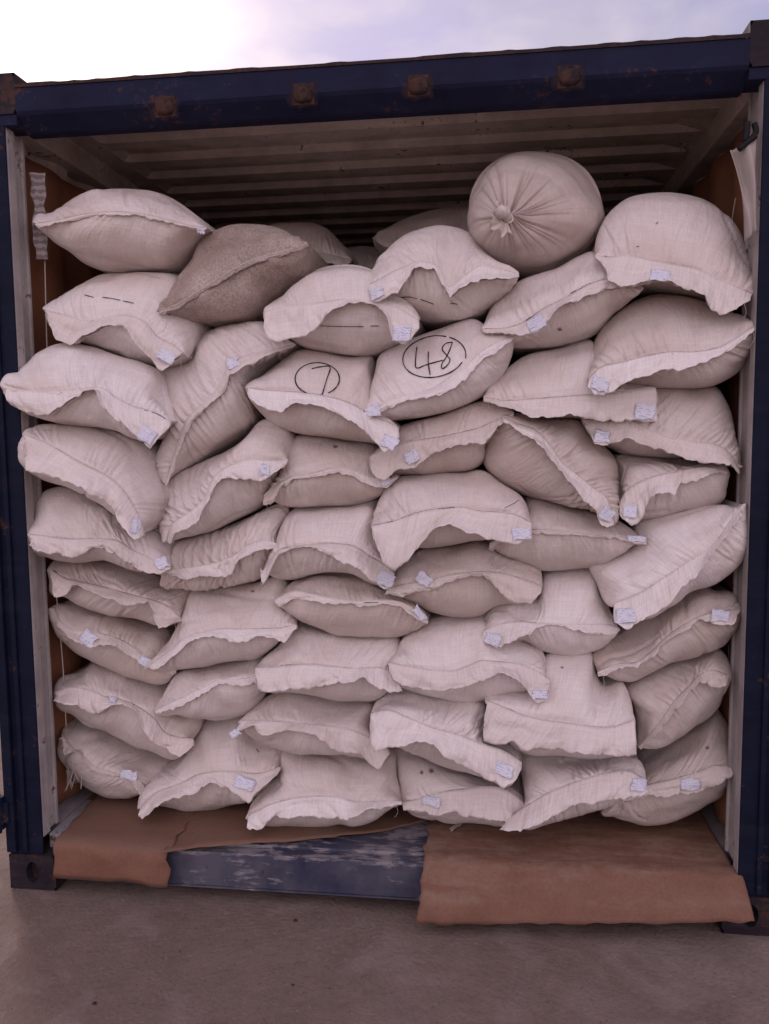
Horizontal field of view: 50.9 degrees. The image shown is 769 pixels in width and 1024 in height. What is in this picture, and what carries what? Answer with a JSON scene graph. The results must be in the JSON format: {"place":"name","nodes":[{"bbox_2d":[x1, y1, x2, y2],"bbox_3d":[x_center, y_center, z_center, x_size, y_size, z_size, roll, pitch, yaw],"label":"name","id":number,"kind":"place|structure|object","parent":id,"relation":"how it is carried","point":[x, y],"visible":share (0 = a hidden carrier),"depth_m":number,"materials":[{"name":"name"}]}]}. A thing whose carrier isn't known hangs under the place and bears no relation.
{"place":"outdoors","nodes":[
{"label":"outdoors","id":0,"kind":"place"},
{"bbox_2d":[0,738,768,1023],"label":"ground","id":1,"kind":"structure","parent":0,"point":[71,951],"depth_m":2.30,"materials":[{"name":"concrete"}]},
{"bbox_2d":[0,19,768,935],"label":"shipping container","id":2,"kind":"object","parent":1,"relation":"on","point":[356,153],"visible":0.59,"depth_m":2.58,"materials":[{"name":"metal"}]},
{"bbox_2d":[29,172,47,258],"bbox_3d":[-1.098,-0.941,2.574,0.050,0.267,0.012,-2,6,-11],"label":"woven band","id":3,"kind":"object","parent":2,"relation":"hanging from","point":[38,197],"visible":0.83,"depth_m":2.57,"materials":[{"name":"grey fabric"}]},
{"bbox_2d":[44,259,47,347],"bbox_3d":[-1.100,-0.671,2.627,0.012,0.292,0.004,0,6,7],"label":"cord","id":4,"kind":"object","parent":2,"relation":"hanging from","point":[45,299],"visible":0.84,"depth_m":2.62,"materials":[{"name":"white fabric"}]},
{"bbox_2d":[56,598,66,728],"bbox_3d":[-1.109,0.511,2.774,0.016,0.484,0.004,0,6,7],"label":"cord","id":5,"kind":"object","parent":2,"relation":"hanging from","point":[62,668],"visible":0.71,"depth_m":2.77,"materials":[{"name":"beige fabric"}]},
{"bbox_2d":[25,157,106,804],"bbox_3d":[-0.999,-0.207,4.250,0.030,2.252,3.000,0,6,7],"label":"kraft lining","id":6,"kind":"object","parent":2,"relation":"attached to","point":[66,271],"visible":0.02,"depth_m":2.88,"materials":[{"name":"brown paper"}]},
{"bbox_2d":[53,795,425,887],"bbox_3d":[-0.475,1.116,2.794,1.229,0.128,0.523,0,6,7],"label":"kraft sheet","id":7,"kind":"object","parent":2,"relation":"on","point":[101,838],"visible":0.56,"depth_m":2.67,"materials":[{"name":"paper"}]},
{"bbox_2d":[57,718,173,798],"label":"sack","id":8,"kind":"object","parent":7,"relation":"on","point":[104,763],"visible":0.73,"depth_m":2.86,"materials":[{"name":"beige fabric"}]},
{"bbox_2d":[65,766,81,791],"bbox_3d":[-1.109,0.930,2.886,0.094,0.138,0.065,0,6,7],"label":"string tangle","id":9,"kind":"object","parent":8,"relation":"attached to","point":[69,778],"visible":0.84,"depth_m":2.88,"materials":[{"name":"beige fabric"}]},
{"bbox_2d":[137,715,280,818],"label":"sack","id":10,"kind":"object","parent":7,"relation":"on","point":[215,766],"visible":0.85,"depth_m":2.74,"materials":[{"name":"fabric"}]},
{"bbox_2d":[53,662,205,759],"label":"sack","id":11,"kind":"object","parent":10,"relation":"on","point":[109,701],"visible":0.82,"depth_m":2.74,"materials":[{"name":"beige fabric"}]},
{"bbox_2d":[48,600,177,684],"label":"sack","id":12,"kind":"object","parent":11,"relation":"on","point":[128,647],"visible":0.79,"depth_m":2.72,"materials":[{"name":"beige fabric"}]},
{"bbox_2d":[154,641,280,720],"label":"sack","id":13,"kind":"object","parent":10,"relation":"on","point":[222,691],"visible":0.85,"depth_m":2.65,"materials":[{"name":"fabric"}]},
{"bbox_2d":[146,575,299,671],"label":"sack","id":14,"kind":"object","parent":13,"relation":"on","point":[241,622],"visible":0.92,"depth_m":2.61,"materials":[{"name":"fabric"}]},
{"bbox_2d":[47,560,190,641],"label":"sack","id":15,"kind":"object","parent":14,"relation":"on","point":[104,587],"visible":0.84,"depth_m":2.68,"materials":[{"name":"beige fabric"}]},
{"bbox_2d":[27,486,174,574],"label":"sack","id":16,"kind":"object","parent":15,"relation":"on","point":[70,525],"visible":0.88,"depth_m":2.57,"materials":[{"name":"fabric"}]},
{"bbox_2d":[18,424,168,539],"bbox_3d":[-0.907,-0.137,2.888,0.474,0.355,0.921,0,6,7],"label":"sack","id":17,"kind":"object","parent":16,"relation":"on","point":[115,473],"visible":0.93,"depth_m":2.51,"materials":[{"name":"fabric"}]},
{"bbox_2d":[0,343,177,448],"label":"sack","id":18,"kind":"object","parent":17,"relation":"on","point":[76,385],"visible":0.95,"depth_m":2.47,"materials":[{"name":"fabric"}]},
{"bbox_2d":[42,272,213,372],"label":"sack","id":19,"kind":"object","parent":18,"relation":"on","point":[118,314],"visible":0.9,"depth_m":2.53,"materials":[{"name":"fabric"}]},
{"bbox_2d":[32,189,215,274],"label":"sack","id":20,"kind":"object","parent":19,"relation":"on","point":[107,231],"visible":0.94,"depth_m":2.50,"materials":[{"name":"beige fabric"}]},
{"bbox_2d":[160,503,295,590],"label":"sack","id":21,"kind":"object","parent":14,"relation":"on","point":[235,553],"visible":0.82,"depth_m":2.60,"materials":[{"name":"fabric"}]},
{"bbox_2d":[159,419,302,543],"bbox_3d":[-0.472,-0.132,2.910,0.451,0.394,0.910,0,6,7],"label":"sack","id":22,"kind":"object","parent":21,"relation":"on","point":[230,486],"visible":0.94,"depth_m":2.54,"materials":[{"name":"fabric"}]},
{"bbox_2d":[156,321,303,486],"bbox_3d":[-0.473,-0.381,2.919,0.505,0.527,0.904,0,6,7],"label":"sack","id":23,"kind":"object","parent":22,"relation":"on","point":[216,411],"visible":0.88,"depth_m":2.54,"materials":[{"name":"fabric"}]},
{"bbox_2d":[157,224,328,331],"bbox_3d":[-0.427,-0.774,2.865,0.506,0.356,0.882,0,6,7],"label":"sack","id":24,"kind":"object","parent":23,"relation":"on","point":[234,274],"visible":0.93,"depth_m":2.48,"materials":[{"name":"beige fabric"}]},
{"bbox_2d":[268,222,357,265],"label":"sack","id":25,"kind":"object","parent":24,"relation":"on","point":[328,247],"visible":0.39,"depth_m":3.19,"materials":[{"name":"beige fabric"}]},
{"bbox_2d":[245,747,401,829],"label":"sack","id":26,"kind":"object","parent":7,"relation":"on","point":[313,790],"visible":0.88,"depth_m":2.65,"materials":[{"name":"fabric"}]},
{"bbox_2d":[229,692,390,769],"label":"sack","id":27,"kind":"object","parent":26,"relation":"on","point":[298,724],"visible":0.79,"depth_m":2.59,"materials":[{"name":"beige fabric"}]},
{"bbox_2d":[254,621,401,701],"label":"sack","id":28,"kind":"object","parent":27,"relation":"on","point":[306,659],"visible":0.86,"depth_m":2.55,"materials":[{"name":"fabric"}]},
{"bbox_2d":[275,572,430,637],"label":"sack","id":29,"kind":"object","parent":28,"relation":"on","point":[342,604],"visible":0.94,"depth_m":2.53,"materials":[{"name":"beige fabric"}]},
{"bbox_2d":[257,496,396,589],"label":"sack","id":30,"kind":"object","parent":29,"relation":"on","point":[310,541],"visible":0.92,"depth_m":2.51,"materials":[{"name":"fabric"}]},
{"bbox_2d":[263,435,401,519],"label":"sack","id":31,"kind":"object","parent":30,"relation":"on","point":[321,472],"visible":0.91,"depth_m":2.52,"materials":[{"name":"beige fabric"}]},
{"bbox_2d":[245,348,409,452],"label":"sack","id":32,"kind":"object","parent":31,"relation":"on","point":[304,391],"visible":0.94,"depth_m":2.45,"materials":[{"name":"fabric"}]},
{"bbox_2d":[263,264,426,359],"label":"sack","id":33,"kind":"object","parent":32,"relation":"on","point":[334,309],"visible":0.89,"depth_m":2.42,"materials":[{"name":"fabric"}]},
{"bbox_2d":[346,246,379,268],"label":"sack","id":34,"kind":"object","parent":2,"relation":"in","point":[366,256],"visible":0.08,"depth_m":3.46,"materials":[{"name":"beige fabric"}]},
{"bbox_2d":[373,207,468,254],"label":"sack","id":35,"kind":"object","parent":2,"relation":"in","point":[384,240],"visible":0.3,"depth_m":3.20,"materials":[{"name":"beige fabric"}]},
{"bbox_2d":[416,810,754,925],"bbox_3d":[0.615,1.134,2.637,0.978,0.151,0.566,0,6,7],"label":"kraft sheet","id":36,"kind":"object","parent":2,"relation":"on","point":[594,867],"visible":0.8,"depth_m":2.45,"materials":[{"name":"brown paper"}]},
{"bbox_2d":[449,823,462,831],"bbox_3d":[0.246,1.051,2.718,0.021,0.007,0.096,4,7,41],"label":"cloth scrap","id":37,"kind":"object","parent":36,"relation":"on","point":[453,827],"visible":0.76,"depth_m":2.70,"materials":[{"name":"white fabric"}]},
{"bbox_2d":[396,748,523,826],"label":"sack","id":38,"kind":"object","parent":36,"relation":"on","point":[430,790],"visible":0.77,"depth_m":2.61,"materials":[{"name":"fabric"}]},
{"bbox_2d":[367,688,521,788],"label":"sack","id":39,"kind":"object","parent":38,"relation":"on","point":[444,733],"visible":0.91,"depth_m":2.47,"materials":[{"name":"fabric"}]},
{"bbox_2d":[388,612,549,703],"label":"sack","id":40,"kind":"object","parent":39,"relation":"on","point":[448,658],"visible":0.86,"depth_m":2.49,"materials":[{"name":"fabric"}]},
{"bbox_2d":[385,540,542,617],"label":"sack","id":41,"kind":"object","parent":40,"relation":"on","point":[465,580],"visible":0.86,"depth_m":2.48,"materials":[{"name":"beige fabric"}]},
{"bbox_2d":[369,465,531,570],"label":"sack","id":42,"kind":"object","parent":41,"relation":"on","point":[412,514],"visible":0.99,"depth_m":2.40,"materials":[{"name":"fabric"}]},
{"bbox_2d":[369,400,513,480],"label":"sack","id":43,"kind":"object","parent":42,"relation":"on","point":[456,440],"visible":0.88,"depth_m":2.45,"materials":[{"name":"beige fabric"}]},
{"bbox_2d":[365,319,513,421],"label":"sack","id":44,"kind":"object","parent":43,"relation":"on","point":[445,369],"visible":0.87,"depth_m":2.41,"materials":[{"name":"fabric"}]},
{"bbox_2d":[368,225,518,331],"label":"sack","id":45,"kind":"object","parent":44,"relation":"on","point":[438,276],"visible":0.91,"depth_m":2.39,"materials":[{"name":"fabric"}]},
{"bbox_2d":[499,752,647,831],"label":"sack","id":46,"kind":"object","parent":36,"relation":"on","point":[558,788],"visible":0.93,"depth_m":2.51,"materials":[{"name":"fabric"}]},
{"bbox_2d":[481,652,636,758],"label":"sack","id":47,"kind":"object","parent":46,"relation":"on","point":[578,713],"visible":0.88,"depth_m":2.44,"materials":[{"name":"fabric"}]},
{"bbox_2d":[482,568,619,655],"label":"sack","id":48,"kind":"object","parent":47,"relation":"on","point":[566,612],"visible":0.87,"depth_m":2.48,"materials":[{"name":"fabric"}]},
{"bbox_2d":[489,494,646,570],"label":"sack","id":49,"kind":"object","parent":48,"relation":"on","point":[564,537],"visible":0.73,"depth_m":2.46,"materials":[{"name":"beige fabric"}]},
{"bbox_2d":[483,413,619,527],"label":"sack","id":50,"kind":"object","parent":49,"relation":"on","point":[568,462],"visible":0.92,"depth_m":2.40,"materials":[{"name":"beige fabric"}]},
{"bbox_2d":[483,340,657,422],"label":"sack","id":51,"kind":"object","parent":50,"relation":"on","point":[550,384],"visible":0.88,"depth_m":2.37,"materials":[{"name":"fabric"}]},
{"bbox_2d":[481,251,643,361],"bbox_3d":[0.562,-0.673,2.715,0.466,0.290,0.932,0,6,7],"label":"sack","id":52,"kind":"object","parent":51,"relation":"on","point":[578,299],"visible":0.87,"depth_m":2.36,"materials":[{"name":"fabric"}]},
{"bbox_2d":[467,151,604,281],"bbox_3d":[0.533,-0.953,2.710,0.412,0.379,1.000,1,6,19],"label":"sack","id":53,"kind":"object","parent":52,"relation":"on","point":[531,213],"visible":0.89,"depth_m":2.39,"materials":[{"name":"beige fabric"}]},
{"bbox_2d":[601,709,732,825],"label":"sack","id":54,"kind":"object","parent":36,"relation":"on","point":[690,772],"visible":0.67,"depth_m":2.57,"materials":[{"name":"beige fabric"}]},
{"bbox_2d":[624,648,731,748],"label":"sack","id":55,"kind":"object","parent":54,"relation":"on","point":[673,702],"visible":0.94,"depth_m":2.49,"materials":[{"name":"beige fabric"}]},
{"bbox_2d":[593,583,741,690],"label":"sack","id":56,"kind":"object","parent":55,"relation":"on","point":[695,624],"visible":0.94,"depth_m":2.44,"materials":[{"name":"beige fabric"}]},
{"bbox_2d":[589,499,746,629],"bbox_3d":[0.894,0.121,2.731,0.444,0.366,0.913,0,6,7],"label":"sack","id":57,"kind":"object","parent":56,"relation":"on","point":[677,558],"visible":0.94,"depth_m":2.35,"materials":[{"name":"fabric"}]},
{"bbox_2d":[611,452,729,525],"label":"sack","id":58,"kind":"object","parent":57,"relation":"on","point":[654,487],"visible":0.95,"depth_m":2.40,"materials":[{"name":"beige fabric"}]},
{"bbox_2d":[580,386,743,473],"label":"sack","id":59,"kind":"object","parent":58,"relation":"on","point":[696,424],"visible":0.83,"depth_m":2.38,"materials":[{"name":"beige fabric"}]},
{"bbox_2d":[587,294,754,394],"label":"sack","id":60,"kind":"object","parent":59,"relation":"on","point":[668,341],"visible":0.91,"depth_m":2.32,"materials":[{"name":"fabric"}]},
{"bbox_2d":[591,192,752,316],"bbox_3d":[0.882,-0.786,2.667,0.471,0.416,0.927,0,6,7],"label":"sack","id":61,"kind":"object","parent":60,"relation":"on","point":[680,244],"visible":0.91,"depth_m":2.30,"materials":[{"name":"fabric"}]},
{"bbox_2d":[608,129,743,826],"bbox_3d":[1.299,-0.203,3.961,0.029,2.252,3.000,0,6,7],"label":"kraft lining","id":62,"kind":"object","parent":2,"relation":"attached to","point":[718,185],"visible":0.02,"depth_m":2.68,"materials":[{"name":"brown paper"}]},
{"bbox_2d":[737,121,758,151],"bbox_3d":[0.985,-1.018,2.193,0.057,0.078,0.018,0,6,7],"label":"metal hook","id":63,"kind":"object","parent":2,"relation":"attached to","point":[746,140],"visible":1,"depth_m":2.19,"materials":[{"name":"black metal"}]},
{"bbox_2d":[730,140,756,240],"bbox_3d":[0.985,-0.884,2.220,0.071,0.273,0.036,2,6,29],"label":"cloth sheet","id":64,"kind":"object","parent":63,"relation":"hanging from","point":[744,159],"visible":1,"depth_m":2.21,"materials":[{"name":"white fabric"}]},
{"bbox_2d":[0,0,768,82],"label":"sky","id":65,"kind":"structure","parent":0,"point":[41,40],"materials":[{"name":"white"}]}
]}

